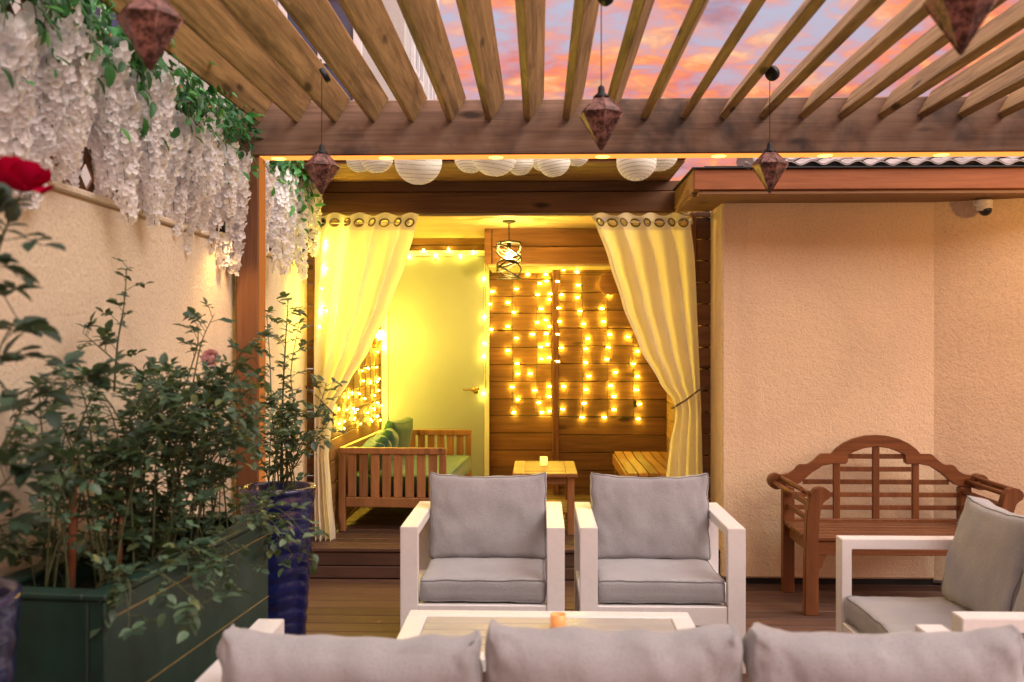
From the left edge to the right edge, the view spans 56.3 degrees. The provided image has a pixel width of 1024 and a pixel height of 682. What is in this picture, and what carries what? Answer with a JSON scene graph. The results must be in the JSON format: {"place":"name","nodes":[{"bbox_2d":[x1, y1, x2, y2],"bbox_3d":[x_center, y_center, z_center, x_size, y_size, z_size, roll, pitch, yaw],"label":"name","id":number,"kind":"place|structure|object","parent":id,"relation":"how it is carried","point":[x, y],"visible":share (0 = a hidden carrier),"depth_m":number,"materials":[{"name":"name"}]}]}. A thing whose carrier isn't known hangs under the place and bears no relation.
{"place":"outdoors","nodes":[
{"label":"outdoors","id":0,"kind":"place"},
{"bbox_2d":[10,0,438,475],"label":"neighbour building","id":1,"kind":"structure","parent":0,"point":[398,22],"depth_m":10.05,"materials":[{"name":"grey paint"}]},
{"bbox_2d":[81,1,122,38],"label":"window","id":2,"kind":"structure","parent":1,"relation":"in","point":[97,11],"depth_m":10.11,"materials":[{"name":"grey glass"}]},
{"bbox_2d":[299,228,312,368],"bbox_3d":[-2.009,-0.425,10.038,0.880,1.530,0.050,0,0,2],"label":"window","id":3,"kind":"structure","parent":1,"relation":"in","point":[303,250],"depth_m":10.05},
{"bbox_2d":[278,0,361,100],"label":"window","id":4,"kind":"structure","parent":1,"relation":"in","point":[334,4],"depth_m":10.04,"materials":[{"name":"grey glass"}]},
{"bbox_2d":[410,34,424,91],"bbox_3d":[-1.062,-2.950,10.785,0.050,1.580,0.880,0,0,2],"label":"window","id":5,"kind":"structure","parent":1,"relation":"in","point":[415,59],"depth_m":10.76,"materials":[{"name":"white"}]},
{"bbox_2d":[425,70,436,99],"bbox_3d":[-1.024,-2.950,12.085,0.050,1.580,0.880,0,0,2],"label":"window","id":6,"kind":"structure","parent":1,"relation":"in","point":[430,93],"depth_m":11.72,"materials":[{"name":"white"}]},
{"bbox_2d":[306,579,943,681],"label":"deck","id":7,"kind":"structure","parent":0,"point":[350,607],"depth_m":5.27,"materials":[{"name":"brown wood"}]},
{"bbox_2d":[0,577,22,681],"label":"glazed pot","id":8,"kind":"object","parent":7,"relation":"on","point":[11,592],"visible":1,"depth_m":2.02,"materials":[{"name":"ceramic"}]},
{"bbox_2d":[0,155,133,567],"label":"rose bush","id":9,"kind":"object","parent":8,"relation":"on","point":[17,173],"visible":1,"depth_m":2.00,"materials":[{"name":"green plant"}]},
{"bbox_2d":[2,514,268,681],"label":"planter box","id":10,"kind":"object","parent":7,"relation":"on","point":[58,624],"visible":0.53,"depth_m":2.61,"materials":[{"name":"green wood"}]},
{"bbox_2d":[67,461,76,587],"bbox_3d":[-1.223,0.537,2.657,0.034,0.407,0.026,0,0,2],"label":"plant stake","id":11,"kind":"object","parent":10,"relation":"in","point":[72,530],"visible":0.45,"depth_m":2.65,"materials":[{"name":"brown wood"}]},
{"bbox_2d":[116,517,122,577],"bbox_3d":[-1.143,0.627,2.784,0.022,0.227,0.012,0,0,2],"label":"plant stake","id":12,"kind":"object","parent":10,"relation":"in","point":[120,520],"visible":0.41,"depth_m":2.78,"materials":[{"name":"brown wood"}]},
{"bbox_2d":[0,257,329,643],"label":"rose bush","id":13,"kind":"object","parent":10,"relation":"in","point":[133,512],"visible":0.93,"depth_m":2.85,"materials":[{"name":"green plant"}]},
{"bbox_2d":[239,481,315,634],"bbox_3d":[-1.060,1.052,4.333,0.342,0.795,0.342,0,0,2],"label":"glazed pot","id":14,"kind":"object","parent":7,"relation":"on","point":[288,591],"visible":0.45,"depth_m":4.22,"materials":[{"name":"ceramic"}]},
{"bbox_2d":[232,291,347,490],"bbox_3d":[-0.994,0.245,4.292,0.539,0.930,0.462,0,0,2],"label":"rose bush","id":15,"kind":"object","parent":14,"relation":"on","point":[286,423],"visible":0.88,"depth_m":4.29,"materials":[{"name":"green plant"}]},
{"bbox_2d":[400,472,564,629],"bbox_3d":[-0.121,1.045,4.545,0.724,0.810,0.680,0,0,2],"label":"armchair","id":16,"kind":"object","parent":7,"relation":"on","point":[490,543],"visible":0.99,"depth_m":4.61,"materials":[{"name":"grey fabric"}]},
{"bbox_2d":[397,610,694,671],"bbox_3d":[0.131,1.240,3.378,1.061,0.420,0.560,0,0,2],"label":"coffee table","id":17,"kind":"object","parent":7,"relation":"on","point":[447,622],"visible":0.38,"depth_m":3.53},
{"bbox_2d":[550,612,565,627],"bbox_3d":[0.166,1.006,3.447,0.056,0.047,0.056,0,0,2],"label":"candle cup","id":18,"kind":"object","parent":17,"relation":"on","point":[557,619],"visible":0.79,"depth_m":3.42,"materials":[{"name":"orange glass"}]},
{"bbox_2d":[101,0,1023,514],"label":"pergola","id":19,"kind":"object","parent":7,"relation":"on","point":[261,54],"visible":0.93,"depth_m":4.32,"materials":[{"name":"brown wood"}]},
{"bbox_2d":[116,0,183,70],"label":"pendant lantern","id":20,"kind":"object","parent":19,"relation":"hanging from","point":[150,28],"visible":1,"depth_m":2.11,"materials":[{"name":"metal"}]},
{"bbox_2d":[303,67,339,194],"bbox_3d":[-0.785,-0.867,3.954,0.148,0.525,0.143,0,0,2],"label":"pendant lantern","id":21,"kind":"object","parent":19,"relation":"hanging from","point":[321,166],"visible":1,"depth_m":3.93,"materials":[{"name":"orange metal"}]},
{"bbox_2d":[579,0,623,150],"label":"pendant lantern","id":22,"kind":"object","parent":19,"relation":"hanging from","point":[600,115],"visible":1,"depth_m":3.01,"materials":[{"name":"metal"}]},
{"bbox_2d":[751,65,788,192],"bbox_3d":[1.055,-0.867,3.921,0.148,0.525,0.143,0,0,-30],"label":"pendant lantern","id":23,"kind":"object","parent":19,"relation":"hanging from","point":[769,165],"visible":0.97,"depth_m":3.90,"materials":[{"name":"metal"}]},
{"bbox_2d":[922,0,996,54],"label":"pendant lantern","id":24,"kind":"object","parent":19,"relation":"hanging from","point":[959,23],"visible":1,"depth_m":2.00,"materials":[{"name":"metal"}]},
{"bbox_2d":[195,619,1023,681],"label":"sofa","id":25,"kind":"object","parent":7,"relation":"on","point":[263,650],"visible":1,"depth_m":2.16,"materials":[{"name":"grey fabric"}]},
{"bbox_2d":[574,472,745,673],"bbox_3d":[0.668,1.045,4.522,0.721,0.810,0.680,0,0,2],"label":"armchair","id":26,"kind":"object","parent":7,"relation":"on","point":[644,544],"visible":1,"depth_m":4.56,"materials":[{"name":"grey fabric"}]},
{"bbox_2d":[766,435,1023,615],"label":"garden bench","id":27,"kind":"object","parent":7,"relation":"on","point":[811,533],"visible":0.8,"depth_m":5.50,"materials":[{"name":"brown wood"}]},
{"bbox_2d":[836,495,1023,673],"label":"armchair","id":28,"kind":"object","parent":7,"relation":"on","point":[982,585],"visible":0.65,"depth_m":3.69,"materials":[{"name":"grey fabric"}]},
{"bbox_2d":[437,0,1023,180],"label":"sky","id":29,"kind":"structure","parent":0,"point":[719,18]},
{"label":"ground","id":30,"kind":"structure","parent":0,"visible":0},
{"bbox_2d":[0,179,308,576],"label":"garden wall","id":31,"kind":"structure","parent":30,"relation":"on","point":[79,279],"depth_m":3.38,"materials":[{"name":"beige paint"}]},
{"bbox_2d":[0,0,212,227],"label":"trellis","id":32,"kind":"object","parent":31,"relation":"on","point":[87,159],"depth_m":3.29,"materials":[{"name":"brown wood"}]},
{"bbox_2d":[0,0,268,275],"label":"wisteria vine","id":33,"kind":"object","parent":32,"relation":"attached to","point":[73,79],"visible":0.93,"depth_m":3.24,"materials":[{"name":"white plant"}]},
{"bbox_2d":[216,221,224,232],"bbox_3d":[-1.345,-0.525,4.401,0.054,0.050,0.040,0,0,2],"label":"wall spot","id":34,"kind":"object","parent":31,"relation":"attached to","point":[222,229],"depth_m":4.39,"materials":[{"name":"metal"}]},
{"bbox_2d":[290,158,720,580],"bbox_3d":[-0.012,0.170,6.893,2.605,2.640,2.820,0,0,2],"label":"cabana","id":35,"kind":"object","parent":30,"relation":"on","point":[435,327],"visible":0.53,"depth_m":7.88,"materials":[{"name":"brown wood"}]},
{"bbox_2d":[336,328,382,429],"bbox_3d":[-1.135,0.058,7.273,0.018,1.221,1.873,0,0,2],"label":"string light","id":36,"kind":"object","parent":35,"relation":"attached to","point":[365,383],"visible":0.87,"depth_m":7.43,"materials":[{"name":"yellow plastic"}]},
{"bbox_2d":[315,220,410,225],"bbox_3d":[-0.947,-0.755,6.108,0.599,0.042,0.104,0,0,2],"label":"curtain rod","id":37,"kind":"object","parent":35,"relation":"attached to","point":[408,222],"visible":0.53,"depth_m":6.06,"materials":[{"name":"paint"}]},
{"bbox_2d":[306,213,418,540],"bbox_3d":[-0.968,0.247,6.064,0.756,2.122,0.153,0,0,4],"label":"curtain","id":38,"kind":"object","parent":37,"relation":"hanging from","point":[358,278],"visible":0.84,"depth_m":6.08,"materials":[{"name":"fabric"}]},
{"bbox_2d":[373,331,383,344],"bbox_3d":[-1.086,-0.050,7.835,0.087,0.160,0.080,0,0,2],"label":"wall lamp","id":39,"kind":"object","parent":35,"relation":"attached to","point":[379,334],"visible":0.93,"depth_m":7.81,"materials":[{"name":"white metal"}]},
{"bbox_2d":[338,429,470,530],"bbox_3d":[-0.733,0.982,6.974,0.724,0.556,1.340,0,0,5],"label":"daybed","id":40,"kind":"object","parent":35,"relation":"on","point":[399,480],"visible":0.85,"depth_m":6.33,"materials":[{"name":"brown wood"}]},
{"bbox_2d":[362,437,384,472],"bbox_3d":[-0.954,0.786,6.591,0.169,0.210,0.415,0,0,-16],"label":"scatter pillow","id":41,"kind":"object","parent":40,"relation":"on","point":[370,442],"visible":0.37,"depth_m":6.42,"materials":[{"name":"green fabric"}]},
{"bbox_2d":[373,431,391,446],"bbox_3d":[-0.939,0.773,6.790,0.172,0.234,0.415,0,0,-10],"label":"scatter pillow","id":42,"kind":"object","parent":40,"relation":"on","point":[378,437],"visible":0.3,"depth_m":6.61,"materials":[{"name":"green fabric"}]},
{"bbox_2d":[381,428,398,459],"bbox_3d":[-0.922,0.762,7.031,0.187,0.258,0.418,0,0,2],"label":"scatter pillow","id":43,"kind":"object","parent":40,"relation":"on","point":[391,435],"visible":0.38,"depth_m":6.87,"materials":[{"name":"green fabric"}]},
{"bbox_2d":[383,417,412,454],"bbox_3d":[-0.884,0.741,7.309,0.180,0.298,0.418,0,0,17],"label":"scatter pillow","id":44,"kind":"object","parent":40,"relation":"on","point":[403,428],"visible":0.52,"depth_m":7.25,"materials":[{"name":"green fabric"}]},
{"bbox_2d":[382,250,488,476],"bbox_3d":[-0.655,0.242,8.185,0.921,2.035,0.105,0,0,2],"label":"door","id":45,"kind":"structure","parent":35,"relation":"in","point":[435,329],"depth_m":8.19,"materials":[{"name":"paint"}]},
{"bbox_2d":[408,248,489,401],"bbox_3d":[-0.608,-0.136,8.156,0.838,1.317,0.041,0,0,2],"label":"string light","id":46,"kind":"object","parent":35,"relation":"attached to","point":[485,343],"visible":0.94,"depth_m":8.16,"materials":[{"name":"yellow plastic"}]},
{"bbox_2d":[496,220,521,279],"bbox_3d":[-0.022,-0.671,7.004,0.187,0.438,0.187,0,0,2],"label":"cage pendant","id":47,"kind":"object","parent":35,"relation":"hanging from","point":[509,257],"visible":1,"depth_m":6.98,"materials":[{"name":"metal"}]},
{"bbox_2d":[489,274,551,416],"bbox_3d":[0.068,0.038,8.178,0.608,1.219,0.019,0,0,2],"label":"string light","id":48,"kind":"object","parent":35,"relation":"attached to","point":[512,289],"visible":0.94,"depth_m":8.18,"materials":[{"name":"yellow plastic"}]},
{"bbox_2d":[512,461,577,534],"bbox_3d":[0.224,1.059,6.526,0.422,0.402,0.660,0,0,2],"label":"side table","id":49,"kind":"object","parent":35,"relation":"on","point":[562,472],"visible":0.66,"depth_m":6.27,"materials":[{"name":"brown wood"}]},
{"bbox_2d":[540,456,547,465],"bbox_3d":[0.220,0.829,6.616,0.052,0.058,0.052,0,0,2],"label":"candle cup","id":50,"kind":"object","parent":49,"relation":"on","point":[543,460],"visible":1,"depth_m":6.60,"materials":[{"name":"yellow glass"}]},
{"bbox_2d":[554,272,639,419],"bbox_3d":[0.747,0.028,7.858,0.819,1.235,0.019,0,0,2],"label":"string light","id":51,"kind":"object","parent":35,"relation":"attached to","point":[635,404],"visible":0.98,"depth_m":7.86,"materials":[{"name":"yellow plastic"}]},
{"bbox_2d":[598,273,617,294],"bbox_3d":[0.800,-0.468,7.852,0.184,0.184,0.012,0,0,2],"label":"wall plaque","id":52,"kind":"object","parent":35,"relation":"attached to","point":[607,285],"depth_m":7.85,"materials":[{"name":"brown wood"}]},
{"bbox_2d":[612,451,668,476],"bbox_3d":[1.016,1.075,7.098,0.448,0.370,1.250,0,0,2],"label":"slatted seat","id":53,"kind":"object","parent":35,"relation":"on","point":[639,464],"visible":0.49,"depth_m":7.09,"materials":[{"name":"brown wood"}]},
{"bbox_2d":[599,217,692,224],"bbox_3d":[0.842,-0.755,6.056,0.588,0.042,0.104,0,0,2],"label":"curtain rod","id":54,"kind":"object","parent":35,"relation":"attached to","point":[601,222],"visible":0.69,"depth_m":6.00,"materials":[{"name":"paint"}]},
{"bbox_2d":[591,212,705,476],"bbox_3d":[0.867,0.243,5.997,0.743,2.102,0.165,0,0,-2],"label":"curtain","id":55,"kind":"object","parent":54,"relation":"hanging from","point":[652,265],"visible":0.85,"depth_m":6.02,"materials":[{"name":"fabric"}]},
{"bbox_2d":[673,156,1023,584],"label":"stucco house","id":56,"kind":"structure","parent":30,"relation":"on","point":[852,297],"depth_m":5.69,"materials":[{"name":"beige paint"}]},
{"bbox_2d":[973,199,992,215],"bbox_3d":[2.716,-0.765,5.523,0.104,0.092,0.104,0,0,2],"label":"security camera","id":57,"kind":"object","parent":56,"relation":"attached to","point":[983,207],"visible":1,"depth_m":5.48,"materials":[{"name":"white plastic"}]},
{"bbox_3d":[-0.033,-1.141,5.203,2.671,0.023,0.103,0,0,2],"label":"lantern wire","id":58,"kind":"object","parent":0,"visible":0},
{"bbox_2d":[346,160,366,172],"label":"paper lantern","id":59,"kind":"object","parent":58,"relation":"hanging from","point":[355,166],"visible":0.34,"depth_m":5.33,"materials":[{"name":"paper"}]},
{"bbox_2d":[360,160,392,172],"bbox_3d":[-0.739,-1.026,5.224,0.185,0.220,0.185,0,0,2],"label":"paper lantern","id":60,"kind":"object","parent":58,"relation":"hanging from","point":[376,166],"visible":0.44,"depth_m":5.17,"materials":[{"name":"paper"}]},
{"bbox_2d":[394,159,441,184],"bbox_3d":[-0.500,-0.985,5.118,0.255,0.301,0.256,0,0,2],"label":"paper lantern","id":61,"kind":"object","parent":58,"relation":"hanging from","point":[419,172],"visible":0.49,"depth_m":5.04,"materials":[{"name":"paper"}]},
{"bbox_2d":[454,159,478,173],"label":"paper lantern","id":62,"kind":"object","parent":58,"relation":"hanging from","point":[466,165],"visible":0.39,"depth_m":5.31,"materials":[{"name":"paper"}]},
{"bbox_2d":[472,159,516,176],"bbox_3d":[-0.093,-1.007,5.105,0.250,0.259,0.251,0,0,2],"label":"paper lantern","id":63,"kind":"object","parent":58,"relation":"hanging from","point":[494,167],"visible":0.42,"depth_m":5.04,"materials":[{"name":"paper"}]},
{"bbox_2d":[510,159,532,175],"bbox_3d":[0.043,-1.022,5.251,0.149,0.228,0.148,0,0,-41],"label":"paper lantern","id":64,"kind":"object","parent":58,"relation":"hanging from","point":[521,167],"visible":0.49,"depth_m":5.20,"materials":[{"name":"paper"}]},
{"bbox_2d":[533,159,540,171],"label":"paper lantern","id":65,"kind":"object","parent":58,"relation":"hanging from","point":[535,165],"visible":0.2,"depth_m":5.37,"materials":[{"name":"paper"}]},
{"bbox_2d":[537,159,569,176],"bbox_3d":[0.225,-1.008,5.146,0.178,0.255,0.178,0,0,2],"label":"paper lantern","id":66,"kind":"object","parent":58,"relation":"hanging from","point":[553,167],"visible":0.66,"depth_m":5.09,"materials":[{"name":"paper"}]},
{"bbox_2d":[570,159,587,166],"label":"paper lantern","id":67,"kind":"object","parent":58,"relation":"hanging from","point":[577,162],"visible":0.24,"depth_m":5.21,"materials":[{"name":"paper"}]},
{"bbox_2d":[616,158,656,180],"bbox_3d":[0.661,-0.993,5.083,0.213,0.286,0.214,0,0,2],"label":"paper lantern","id":68,"kind":"object","parent":58,"relation":"hanging from","point":[635,169],"visible":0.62,"depth_m":5.01,"materials":[{"name":"paper"}]},
{"bbox_2d":[654,158,677,171],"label":"paper lantern","id":69,"kind":"object","parent":58,"relation":"hanging from","point":[663,164],"visible":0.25,"depth_m":5.12,"materials":[{"name":"paper"}]},
{"bbox_3d":[-1.409,-0.797,5.458,0.045,0.626,1.350,0,0,2],"label":"trellis","id":70,"kind":"object","parent":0,"visible":0},
{"bbox_2d":[265,160,325,280],"bbox_3d":[-1.302,-0.761,5.461,0.356,0.901,1.243,0,0,2],"label":"wisteria vine","id":71,"kind":"object","parent":70,"relation":"attached to","point":[287,216],"visible":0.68,"depth_m":5.44,"materials":[{"name":"white plant"}]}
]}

